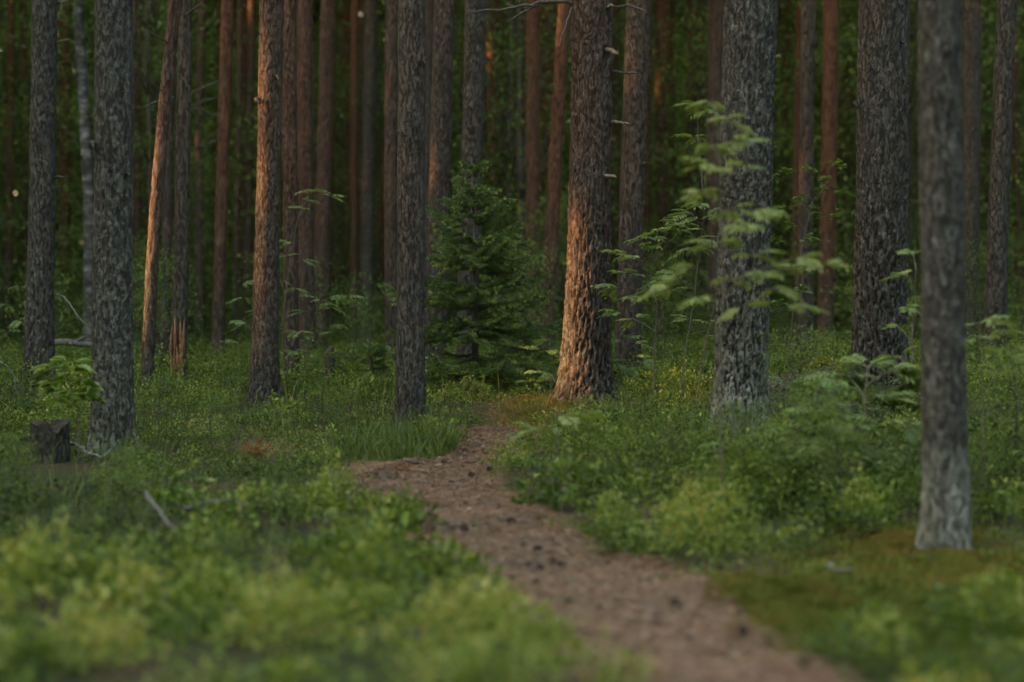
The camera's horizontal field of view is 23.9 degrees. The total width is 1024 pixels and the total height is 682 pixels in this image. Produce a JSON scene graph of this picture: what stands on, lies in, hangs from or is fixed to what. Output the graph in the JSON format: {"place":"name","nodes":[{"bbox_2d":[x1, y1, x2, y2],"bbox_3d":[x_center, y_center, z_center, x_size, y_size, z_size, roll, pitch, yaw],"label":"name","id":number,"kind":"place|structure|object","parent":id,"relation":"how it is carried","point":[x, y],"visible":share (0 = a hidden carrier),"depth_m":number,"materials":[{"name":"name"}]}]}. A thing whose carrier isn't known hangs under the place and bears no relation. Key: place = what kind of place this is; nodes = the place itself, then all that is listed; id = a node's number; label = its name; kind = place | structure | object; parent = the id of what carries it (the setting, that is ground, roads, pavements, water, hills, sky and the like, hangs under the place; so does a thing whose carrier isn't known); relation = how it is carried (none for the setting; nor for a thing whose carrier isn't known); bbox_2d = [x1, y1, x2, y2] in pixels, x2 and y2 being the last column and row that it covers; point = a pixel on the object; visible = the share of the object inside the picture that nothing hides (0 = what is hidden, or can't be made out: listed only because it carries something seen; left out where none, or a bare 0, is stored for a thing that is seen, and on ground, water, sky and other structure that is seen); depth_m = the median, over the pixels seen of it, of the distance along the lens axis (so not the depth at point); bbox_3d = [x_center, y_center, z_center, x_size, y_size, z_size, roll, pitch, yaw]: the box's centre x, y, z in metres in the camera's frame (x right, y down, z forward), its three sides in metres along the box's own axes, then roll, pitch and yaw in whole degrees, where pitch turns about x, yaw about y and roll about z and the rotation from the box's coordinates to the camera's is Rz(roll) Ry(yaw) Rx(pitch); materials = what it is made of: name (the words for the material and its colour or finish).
{"place":"outdoors","nodes":[
{"label":"outdoors","id":0,"kind":"place"},
{"bbox_2d":[0,305,1023,681],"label":"ground","id":1,"kind":"structure","parent":0,"point":[344,659],"depth_m":11.96,"materials":[{"name":"green plant"}]},
{"bbox_2d":[3,0,14,343],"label":"pine tree","id":2,"kind":"object","parent":1,"relation":"on","point":[10,143],"visible":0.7,"depth_m":39.93,"materials":[{"name":"brown plant"}]},
{"bbox_2d":[19,0,27,336],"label":"pine tree","id":3,"kind":"object","parent":1,"relation":"on","point":[25,57],"visible":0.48,"depth_m":45.89,"materials":[{"name":"brown plant"}]},
{"bbox_2d":[0,1,93,317],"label":"leafy tree","id":4,"kind":"object","parent":1,"relation":"on","point":[22,159],"visible":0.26,"depth_m":43.37,"materials":[{"name":"green plant"}]},
{"bbox_2d":[0,6,93,309],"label":"leafy tree","id":5,"kind":"object","parent":1,"relation":"on","point":[9,111],"visible":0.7,"depth_m":37.45,"materials":[{"name":"green plant"}]},
{"bbox_2d":[0,0,94,332],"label":"leafy tree","id":6,"kind":"object","parent":1,"relation":"on","point":[17,175],"visible":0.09,"depth_m":50.35,"materials":[{"name":"green plant"}]},
{"bbox_2d":[27,419,72,463],"bbox_3d":[-2.966,0.688,15.511,0.274,0.373,0.281,0,1,39],"label":"tree stump","id":7,"kind":"object","parent":1,"relation":"on","point":[58,429],"visible":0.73,"depth_m":15.42,"materials":[{"name":"grey wood"}]},
{"bbox_2d":[16,0,87,389],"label":"pine tree","id":8,"kind":"object","parent":1,"relation":"on","point":[39,331],"visible":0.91,"depth_m":20.87,"materials":[{"name":"grey plant"}]},
{"bbox_2d":[57,0,71,338],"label":"pine tree","id":9,"kind":"object","parent":1,"relation":"on","point":[67,163],"visible":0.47,"depth_m":41.91,"materials":[{"name":"brown plant"}]},
{"bbox_2d":[31,356,106,463],"bbox_3d":[-2.808,0.443,15.200,0.547,0.700,0.319,1,1,44],"label":"oak sapling","id":10,"kind":"object","parent":1,"relation":"on","point":[57,379],"visible":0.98,"depth_m":15.17,"materials":[{"name":"green plant"}]},
{"bbox_2d":[74,0,93,348],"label":"birch tree","id":11,"kind":"object","parent":1,"relation":"on","point":[85,133],"visible":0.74,"depth_m":31.92,"materials":[{"name":"grey plant"}]},
{"bbox_2d":[82,0,140,456],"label":"pine tree","id":12,"kind":"object","parent":1,"relation":"on","point":[112,362],"visible":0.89,"depth_m":15.90,"materials":[{"name":"grey plant"}]},
{"bbox_2d":[78,434,159,527],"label":"bilberry bush","id":13,"kind":"object","parent":1,"relation":"on","point":[122,473],"visible":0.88,"depth_m":11.99,"materials":[{"name":"green plant"}]},
{"bbox_2d":[0,0,258,334],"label":"leafy tree","id":14,"kind":"object","parent":1,"relation":"on","point":[92,93],"visible":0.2,"depth_m":42.45,"materials":[{"name":"green plant"}]},
{"bbox_2d":[19,0,258,340],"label":"leafy tree","id":15,"kind":"object","parent":1,"relation":"on","point":[158,72],"visible":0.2,"depth_m":40.17,"materials":[{"name":"green plant"}]},
{"bbox_2d":[133,0,160,339],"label":"pine tree","id":16,"kind":"object","parent":1,"relation":"on","point":[138,202],"visible":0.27,"depth_m":39.91,"materials":[{"name":"brown plant"}]},
{"bbox_2d":[74,237,224,380],"bbox_3d":[-3.438,-0.250,23.101,1.480,1.517,1.256,0,1,26],"label":"leafy shrub","id":17,"kind":"object","parent":1,"relation":"on","point":[167,297],"visible":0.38,"depth_m":23.06,"materials":[{"name":"green plant"}]},
{"bbox_2d":[138,0,182,404],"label":"pine tree","id":18,"kind":"object","parent":1,"relation":"on","point":[157,185],"visible":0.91,"depth_m":18.97,"materials":[{"name":"brown plant"}]},
{"bbox_2d":[134,371,197,439],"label":"bilberry bush","id":19,"kind":"object","parent":1,"relation":"on","point":[158,405],"visible":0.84,"depth_m":16.81,"materials":[{"name":"green plant"}]},
{"bbox_2d":[159,0,176,364],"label":"pine tree","id":20,"kind":"object","parent":1,"relation":"on","point":[167,215],"visible":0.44,"depth_m":26.96,"materials":[{"name":"brown plant"}]},
{"bbox_2d":[141,0,201,388],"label":"pine tree","id":21,"kind":"object","parent":1,"relation":"on","point":[178,346],"visible":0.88,"depth_m":21.45,"materials":[{"name":"brown plant"}]},
{"bbox_2d":[1,0,344,348],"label":"leafy tree","id":22,"kind":"object","parent":1,"relation":"on","point":[148,14],"visible":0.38,"depth_m":32.90,"materials":[{"name":"green plant"}]},
{"bbox_2d":[190,0,205,346],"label":"pine tree","id":23,"kind":"object","parent":1,"relation":"on","point":[199,267],"visible":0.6,"depth_m":35.92,"materials":[{"name":"brown plant"}]},
{"bbox_2d":[191,0,233,361],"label":"pine tree","id":24,"kind":"object","parent":1,"relation":"on","point":[223,152],"visible":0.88,"depth_m":26.92,"materials":[{"name":"brown plant"}]},
{"bbox_2d":[232,0,242,345],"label":"pine tree","id":25,"kind":"object","parent":1,"relation":"on","point":[239,100],"visible":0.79,"depth_m":37.40,"materials":[{"name":"brown plant"}]},
{"bbox_2d":[239,0,247,336],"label":"pine tree","id":26,"kind":"object","parent":1,"relation":"on","point":[245,33],"visible":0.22,"depth_m":42.79,"materials":[{"name":"brown plant"}]},
{"bbox_2d":[243,0,255,341],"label":"pine tree","id":27,"kind":"object","parent":1,"relation":"on","point":[250,99],"visible":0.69,"depth_m":39.74,"materials":[{"name":"brown plant"}]},
{"bbox_2d":[244,0,284,405],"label":"pine tree","id":28,"kind":"object","parent":1,"relation":"on","point":[264,368],"visible":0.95,"depth_m":19.41,"materials":[{"name":"brown plant"}]},
{"bbox_2d":[282,0,300,387],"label":"pine tree","id":29,"kind":"object","parent":1,"relation":"on","point":[289,137],"visible":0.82,"depth_m":22.40,"materials":[{"name":"brown plant"}]},
{"bbox_2d":[209,36,384,340],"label":"leafy tree","id":30,"kind":"object","parent":1,"relation":"on","point":[345,206],"visible":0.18,"depth_m":40.27,"materials":[{"name":"green plant"}]},
{"bbox_2d":[297,0,319,368],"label":"pine tree","id":31,"kind":"object","parent":1,"relation":"on","point":[306,275],"visible":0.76,"depth_m":26.92,"materials":[{"name":"brown plant"}]},
{"bbox_2d":[280,294,366,388],"bbox_3d":[-1.696,0.044,20.494,0.807,0.883,0.689,1,1,42],"label":"rowan sapling","id":32,"kind":"object","parent":1,"relation":"on","point":[334,297],"visible":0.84,"depth_m":20.46,"materials":[{"name":"green plant"}]},
{"bbox_2d":[314,0,335,353],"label":"pine tree","id":33,"kind":"object","parent":1,"relation":"on","point":[325,101],"visible":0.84,"depth_m":29.90,"materials":[{"name":"brown plant"}]},
{"bbox_2d":[207,0,462,338],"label":"leafy tree","id":34,"kind":"object","parent":1,"relation":"on","point":[338,138],"visible":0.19,"depth_m":44.40,"materials":[{"name":"green plant"}]},
{"bbox_2d":[303,264,384,367],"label":"leafy shrub","id":35,"kind":"object","parent":1,"relation":"on","point":[356,319],"visible":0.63,"depth_m":26.80,"materials":[{"name":"green plant"}]},
{"bbox_2d":[311,338,395,389],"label":"young spruce","id":36,"kind":"object","parent":1,"relation":"on","point":[377,350],"visible":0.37,"depth_m":21.15,"materials":[{"name":"green plant"}]},
{"bbox_2d":[349,0,359,341],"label":"pine tree","id":37,"kind":"object","parent":1,"relation":"on","point":[354,71],"visible":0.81,"depth_m":36.72,"materials":[{"name":"brown plant"}]},
{"bbox_2d":[358,0,364,337],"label":"pine tree","id":38,"kind":"object","parent":1,"relation":"on","point":[360,132],"visible":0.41,"depth_m":40.80,"materials":[{"name":"brown plant"}]},
{"bbox_2d":[360,0,377,343],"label":"pine tree","id":39,"kind":"object","parent":1,"relation":"on","point":[368,146],"visible":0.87,"depth_m":35.87,"materials":[{"name":"brown plant"}]},
{"bbox_2d":[282,0,463,326],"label":"leafy tree","id":40,"kind":"object","parent":1,"relation":"on","point":[378,156],"visible":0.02,"depth_m":48.97,"materials":[{"name":"green plant"}]},
{"bbox_2d":[384,0,397,364],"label":"pine tree","id":41,"kind":"object","parent":1,"relation":"on","point":[391,149],"visible":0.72,"depth_m":25.92,"materials":[{"name":"brown plant"}]},
{"bbox_2d":[393,0,427,430],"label":"pine tree","id":42,"kind":"object","parent":1,"relation":"on","point":[410,388],"visible":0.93,"depth_m":17.42,"materials":[{"name":"brown plant"}]},
{"bbox_2d":[425,0,454,378],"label":"pine tree","id":43,"kind":"object","parent":1,"relation":"on","point":[441,94],"visible":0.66,"depth_m":23.89,"materials":[{"name":"brown plant"}]},
{"bbox_2d":[355,157,562,399],"bbox_3d":[-0.343,-0.460,20.629,1.988,2.205,2.069,0,1,22],"label":"young spruce","id":44,"kind":"object","parent":1,"relation":"on","point":[495,254],"visible":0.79,"depth_m":20.46,"materials":[{"name":"green plant"}]},
{"bbox_2d":[456,0,486,373],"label":"pine tree","id":45,"kind":"object","parent":1,"relation":"on","point":[474,84],"visible":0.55,"depth_m":22.86,"materials":[{"name":"brown plant"}]},
{"bbox_2d":[486,0,500,333],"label":"pine tree","id":46,"kind":"object","parent":1,"relation":"on","point":[495,148],"visible":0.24,"depth_m":39.91,"materials":[{"name":"brown plant"}]},
{"bbox_2d":[313,0,701,339],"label":"leafy tree","id":47,"kind":"object","parent":1,"relation":"on","point":[509,156],"visible":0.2,"depth_m":37.88,"materials":[{"name":"green plant"}]},
{"bbox_2d":[0,322,1023,681],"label":"bilberry undergrowth","id":48,"kind":"object","parent":1,"relation":"on","point":[700,516],"visible":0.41,"depth_m":10.97,"materials":[{"name":"green plant"}]},
{"bbox_2d":[0,340,1023,681],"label":"grass","id":49,"kind":"structure","parent":1,"relation":"on","point":[430,446],"depth_m":15.30,"materials":[{"name":"green plant"}]},
{"bbox_2d":[0,0,1023,336],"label":"wood","id":50,"kind":"object","parent":1,"relation":"on","point":[382,20],"visible":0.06,"depth_m":59.60,"materials":[{"name":"brown plant"}]},
{"bbox_2d":[481,317,560,389],"bbox_3d":[0.152,0.159,21.637,1.062,0.748,1.161,0,1,39],"label":"young spruce","id":51,"kind":"object","parent":1,"relation":"on","point":[507,348],"visible":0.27,"depth_m":21.56,"materials":[{"name":"green plant"}]},
{"bbox_2d":[342,0,701,344],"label":"leafy tree","id":52,"kind":"object","parent":1,"relation":"on","point":[520,161],"visible":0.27,"depth_m":35.55,"materials":[{"name":"green plant"}]},
{"bbox_2d":[525,0,540,345],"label":"pine tree","id":53,"kind":"object","parent":1,"relation":"on","point":[532,97],"visible":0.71,"depth_m":32.91,"materials":[{"name":"brown plant"}]},
{"bbox_2d":[539,3,553,311],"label":"pine tree","id":54,"kind":"object","parent":1,"relation":"on","point":[546,69],"visible":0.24,"depth_m":41.90,"materials":[{"name":"brown plant"}]},
{"bbox_2d":[537,0,571,353],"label":"pine tree","id":55,"kind":"object","parent":1,"relation":"on","point":[553,201],"visible":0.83,"depth_m":27.89,"materials":[{"name":"brown plant"}]},
{"bbox_2d":[498,410,614,480],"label":"rowan seedling","id":56,"kind":"object","parent":1,"relation":"on","point":[527,428],"visible":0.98,"depth_m":13.48,"materials":[{"name":"green plant"}]},
{"bbox_2d":[466,0,647,405],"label":"pine tree","id":57,"kind":"object","parent":1,"relation":"on","point":[586,364],"visible":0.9,"depth_m":18.82,"materials":[{"name":"brown plant"}]},
{"bbox_2d":[494,197,641,345],"bbox_3d":[0.534,-0.794,32.087,2.116,2.277,2.338,0,1,-19],"label":"leafy shrub","id":58,"kind":"object","parent":1,"relation":"on","point":[558,260],"visible":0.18,"depth_m":31.94,"materials":[{"name":"green plant"}]},
{"bbox_2d":[610,0,620,330],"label":"pine tree","id":59,"kind":"object","parent":1,"relation":"on","point":[616,188],"visible":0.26,"depth_m":43.88,"materials":[{"name":"brown plant"}]},
{"bbox_2d":[615,0,649,385],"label":"pine tree","id":60,"kind":"object","parent":1,"relation":"on","point":[632,171],"visible":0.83,"depth_m":22.38,"materials":[{"name":"brown plant"}]},
{"bbox_2d":[641,0,651,340],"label":"pine tree","id":61,"kind":"object","parent":1,"relation":"on","point":[647,211],"visible":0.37,"depth_m":39.03,"materials":[{"name":"brown plant"}]},
{"bbox_2d":[591,222,716,400],"bbox_3d":[1.067,-0.193,18.201,0.955,1.420,0.856,0,1,0],"label":"rowan sapling","id":62,"kind":"object","parent":1,"relation":"on","point":[672,227],"visible":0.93,"depth_m":18.20,"materials":[{"name":"green plant"}]},
{"bbox_2d":[655,0,666,338],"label":"pine tree","id":63,"kind":"object","parent":1,"relation":"on","point":[661,29],"visible":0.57,"depth_m":39.91,"materials":[{"name":"brown plant"}]},
{"bbox_2d":[611,253,710,372],"bbox_3d":[1.365,-0.223,23.333,1.342,1.286,1.214,0,1,31],"label":"leafy shrub","id":64,"kind":"object","parent":1,"relation":"on","point":[660,329],"visible":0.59,"depth_m":23.30,"materials":[{"name":"green plant"}]},
{"bbox_2d":[618,403,717,495],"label":"bilberry bush","id":65,"kind":"object","parent":1,"relation":"on","point":[664,439],"visible":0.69,"depth_m":13.81,"materials":[{"name":"green plant"}]},
{"bbox_2d":[666,0,675,335],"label":"pine tree","id":66,"kind":"object","parent":1,"relation":"on","point":[669,23],"visible":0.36,"depth_m":49.85,"materials":[{"name":"brown plant"}]},
{"bbox_2d":[636,99,718,409],"bbox_3d":[1.338,-0.640,17.949,0.797,2.343,0.727,0,1,17],"label":"rowan sapling","id":67,"kind":"object","parent":1,"relation":"on","point":[675,215],"visible":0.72,"depth_m":17.97,"materials":[{"name":"green plant"}]},
{"bbox_2d":[680,0,695,339],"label":"pine tree","id":68,"kind":"object","parent":1,"relation":"on","point":[690,9],"visible":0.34,"depth_m":43.86,"materials":[{"name":"brown plant"}]},
{"bbox_2d":[567,0,846,336],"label":"leafy tree","id":69,"kind":"object","parent":1,"relation":"on","point":[672,199],"visible":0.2,"depth_m":42.70,"materials":[{"name":"green plant"}]},
{"bbox_2d":[707,0,723,346],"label":"pine tree","id":70,"kind":"object","parent":1,"relation":"on","point":[716,13],"visible":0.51,"depth_m":33.91,"materials":[{"name":"brown plant"}]},
{"bbox_2d":[612,0,846,340],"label":"leafy tree","id":71,"kind":"object","parent":1,"relation":"on","point":[786,99],"visible":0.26,"depth_m":37.31,"materials":[{"name":"green plant"}]},
{"bbox_2d":[620,0,855,298],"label":"leafy tree","id":72,"kind":"object","parent":1,"relation":"on","point":[684,90],"visible":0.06,"depth_m":50.91,"materials":[{"name":"green plant"}]},
{"bbox_2d":[677,397,799,515],"bbox_3d":[1.140,0.622,12.782,0.722,0.649,0.654,0,1,-39],"label":"bilberry bush","id":73,"kind":"object","parent":1,"relation":"on","point":[730,423],"visible":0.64,"depth_m":12.81,"materials":[{"name":"green plant"}]},
{"bbox_2d":[631,100,851,539],"bbox_3d":[1.131,-0.101,11.814,1.103,2.202,0.790,0,1,0],"label":"rowan sapling","id":74,"kind":"object","parent":1,"relation":"on","point":[766,212],"visible":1,"depth_m":11.80,"materials":[{"name":"green plant"}]},
{"bbox_2d":[707,0,777,436],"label":"pine tree","id":75,"kind":"object","parent":1,"relation":"on","point":[749,36],"visible":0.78,"depth_m":16.36,"materials":[{"name":"grey plant"}]},
{"bbox_2d":[475,388,1023,678],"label":"moss","id":76,"kind":"object","parent":1,"relation":"on","point":[784,606],"visible":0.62,"depth_m":9.81,"materials":[{"name":"green plant"}]},
{"bbox_2d":[718,408,817,508],"bbox_3d":[1.377,0.654,12.982,0.627,0.587,0.532,0,1,36],"label":"bilberry bush","id":77,"kind":"object","parent":1,"relation":"on","point":[765,428],"visible":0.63,"depth_m":12.96,"materials":[{"name":"green plant"}]},
{"bbox_2d":[779,0,789,331],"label":"pine tree","id":78,"kind":"object","parent":1,"relation":"on","point":[787,9],"visible":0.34,"depth_m":49.91,"materials":[{"name":"brown plant"}]},
{"bbox_2d":[714,323,865,443],"bbox_3d":[1.768,0.276,15.223,0.950,0.779,0.860,0,1,29],"label":"bilberry bush","id":79,"kind":"object","parent":1,"relation":"on","point":[803,354],"visible":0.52,"depth_m":15.21,"materials":[{"name":"green plant"}]},
{"bbox_2d":[791,0,800,341],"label":"pine tree","id":80,"kind":"object","parent":1,"relation":"on","point":[796,114],"visible":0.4,"depth_m":36.00,"materials":[{"name":"brown plant"}]},
{"bbox_2d":[794,0,819,357],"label":"pine tree","id":81,"kind":"object","parent":1,"relation":"on","point":[807,91],"visible":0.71,"depth_m":25.89,"materials":[{"name":"brown plant"}]},
{"bbox_2d":[698,0,920,336],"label":"leafy tree","id":82,"kind":"object","parent":1,"relation":"on","point":[817,121],"visible":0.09,"depth_m":44.59,"materials":[{"name":"green plant"}]},
{"bbox_2d":[771,158,854,375],"bbox_3d":[2.468,-0.599,20.485,0.830,1.878,0.577,0,1,14],"label":"leafy sapling","id":83,"kind":"object","parent":1,"relation":"on","point":[811,206],"visible":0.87,"depth_m":20.48,"materials":[{"name":"green plant"}]},
{"bbox_2d":[767,376,879,492],"bbox_3d":[1.635,0.541,13.300,0.800,0.695,0.724,0,1,-5],"label":"bilberry bush","id":84,"kind":"object","parent":1,"relation":"on","point":[817,402],"visible":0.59,"depth_m":13.30,"materials":[{"name":"green plant"}]},
{"bbox_2d":[816,0,857,347],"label":"pine tree","id":85,"kind":"object","parent":1,"relation":"on","point":[830,57],"visible":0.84,"depth_m":31.88,"materials":[{"name":"brown plant"}]},
{"bbox_2d":[780,390,898,511],"bbox_3d":[1.718,0.610,12.784,0.626,0.704,0.737,0,1,-15],"label":"bilberry bush","id":86,"kind":"object","parent":1,"relation":"on","point":[842,416],"visible":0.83,"depth_m":12.77,"materials":[{"name":"green plant"}]},
{"bbox_2d":[751,353,969,492],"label":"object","id":87,"kind":"object","parent":1,"relation":"on","point":[895,399],"visible":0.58,"depth_m":13.68,"materials":[{"name":"green plant"}]},
{"bbox_2d":[849,0,915,385],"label":"pine tree","id":88,"kind":"object","parent":1,"relation":"on","point":[881,103],"visible":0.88,"depth_m":18.34,"materials":[{"name":"brown plant"}]},
{"bbox_2d":[771,0,1023,341],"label":"leafy tree","id":89,"kind":"object","parent":1,"relation":"on","point":[916,179],"visible":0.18,"depth_m":35.88,"materials":[{"name":"green plant"}]},
{"bbox_2d":[773,0,1023,338],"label":"leafy tree","id":90,"kind":"object","parent":1,"relation":"on","point":[850,121],"visible":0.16,"depth_m":39.41,"materials":[{"name":"green plant"}]},
{"bbox_2d":[783,0,1023,308],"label":"leafy tree","id":91,"kind":"object","parent":1,"relation":"on","point":[985,156],"visible":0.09,"depth_m":43.21,"materials":[{"name":"green plant"}]},
{"bbox_2d":[908,0,913,340],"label":"pine tree","id":92,"kind":"object","parent":1,"relation":"on","point":[911,203],"visible":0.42,"depth_m":36.63,"materials":[{"name":"brown plant"}]},
{"bbox_2d":[913,0,973,551],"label":"pine tree","id":93,"kind":"object","parent":1,"relation":"on","point":[945,505],"visible":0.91,"depth_m":11.10,"materials":[{"name":"grey plant"}]},
{"bbox_2d":[908,230,1023,353],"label":"leafy shrub","id":94,"kind":"object","parent":1,"relation":"on","point":[974,283],"visible":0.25,"depth_m":22.90,"materials":[{"name":"green plant"}]},
{"bbox_2d":[962,0,981,342],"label":"pine tree","id":95,"kind":"object","parent":1,"relation":"on","point":[971,55],"visible":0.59,"depth_m":29.91,"materials":[{"name":"brown plant"}]},
{"bbox_2d":[966,342,1023,482],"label":"bilberry bush","id":96,"kind":"object","parent":1,"relation":"on","point":[1016,394],"visible":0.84,"depth_m":13.78,"materials":[{"name":"green plant"}]},
{"bbox_2d":[966,315,1023,493],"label":"rowan sapling","id":97,"kind":"object","parent":1,"relation":"on","point":[995,332],"visible":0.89,"depth_m":13.20,"materials":[{"name":"green plant"}]},
{"bbox_2d":[981,0,1017,362],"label":"pine tree","id":98,"kind":"object","parent":1,"relation":"on","point":[996,291],"visible":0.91,"depth_m":21.89,"materials":[{"name":"brown plant"}]},
{"bbox_2d":[1013,0,1022,329],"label":"pine tree","id":99,"kind":"object","parent":1,"relation":"on","point":[1016,170],"visible":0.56,"depth_m":41.81,"materials":[{"name":"brown plant"}]},
{"bbox_2d":[346,396,863,681],"bbox_3d":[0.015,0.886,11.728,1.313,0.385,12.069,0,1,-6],"label":"path","id":100,"kind":"structure","parent":0,"point":[678,613],"depth_m":10.34,"materials":[{"name":"brown soil"}]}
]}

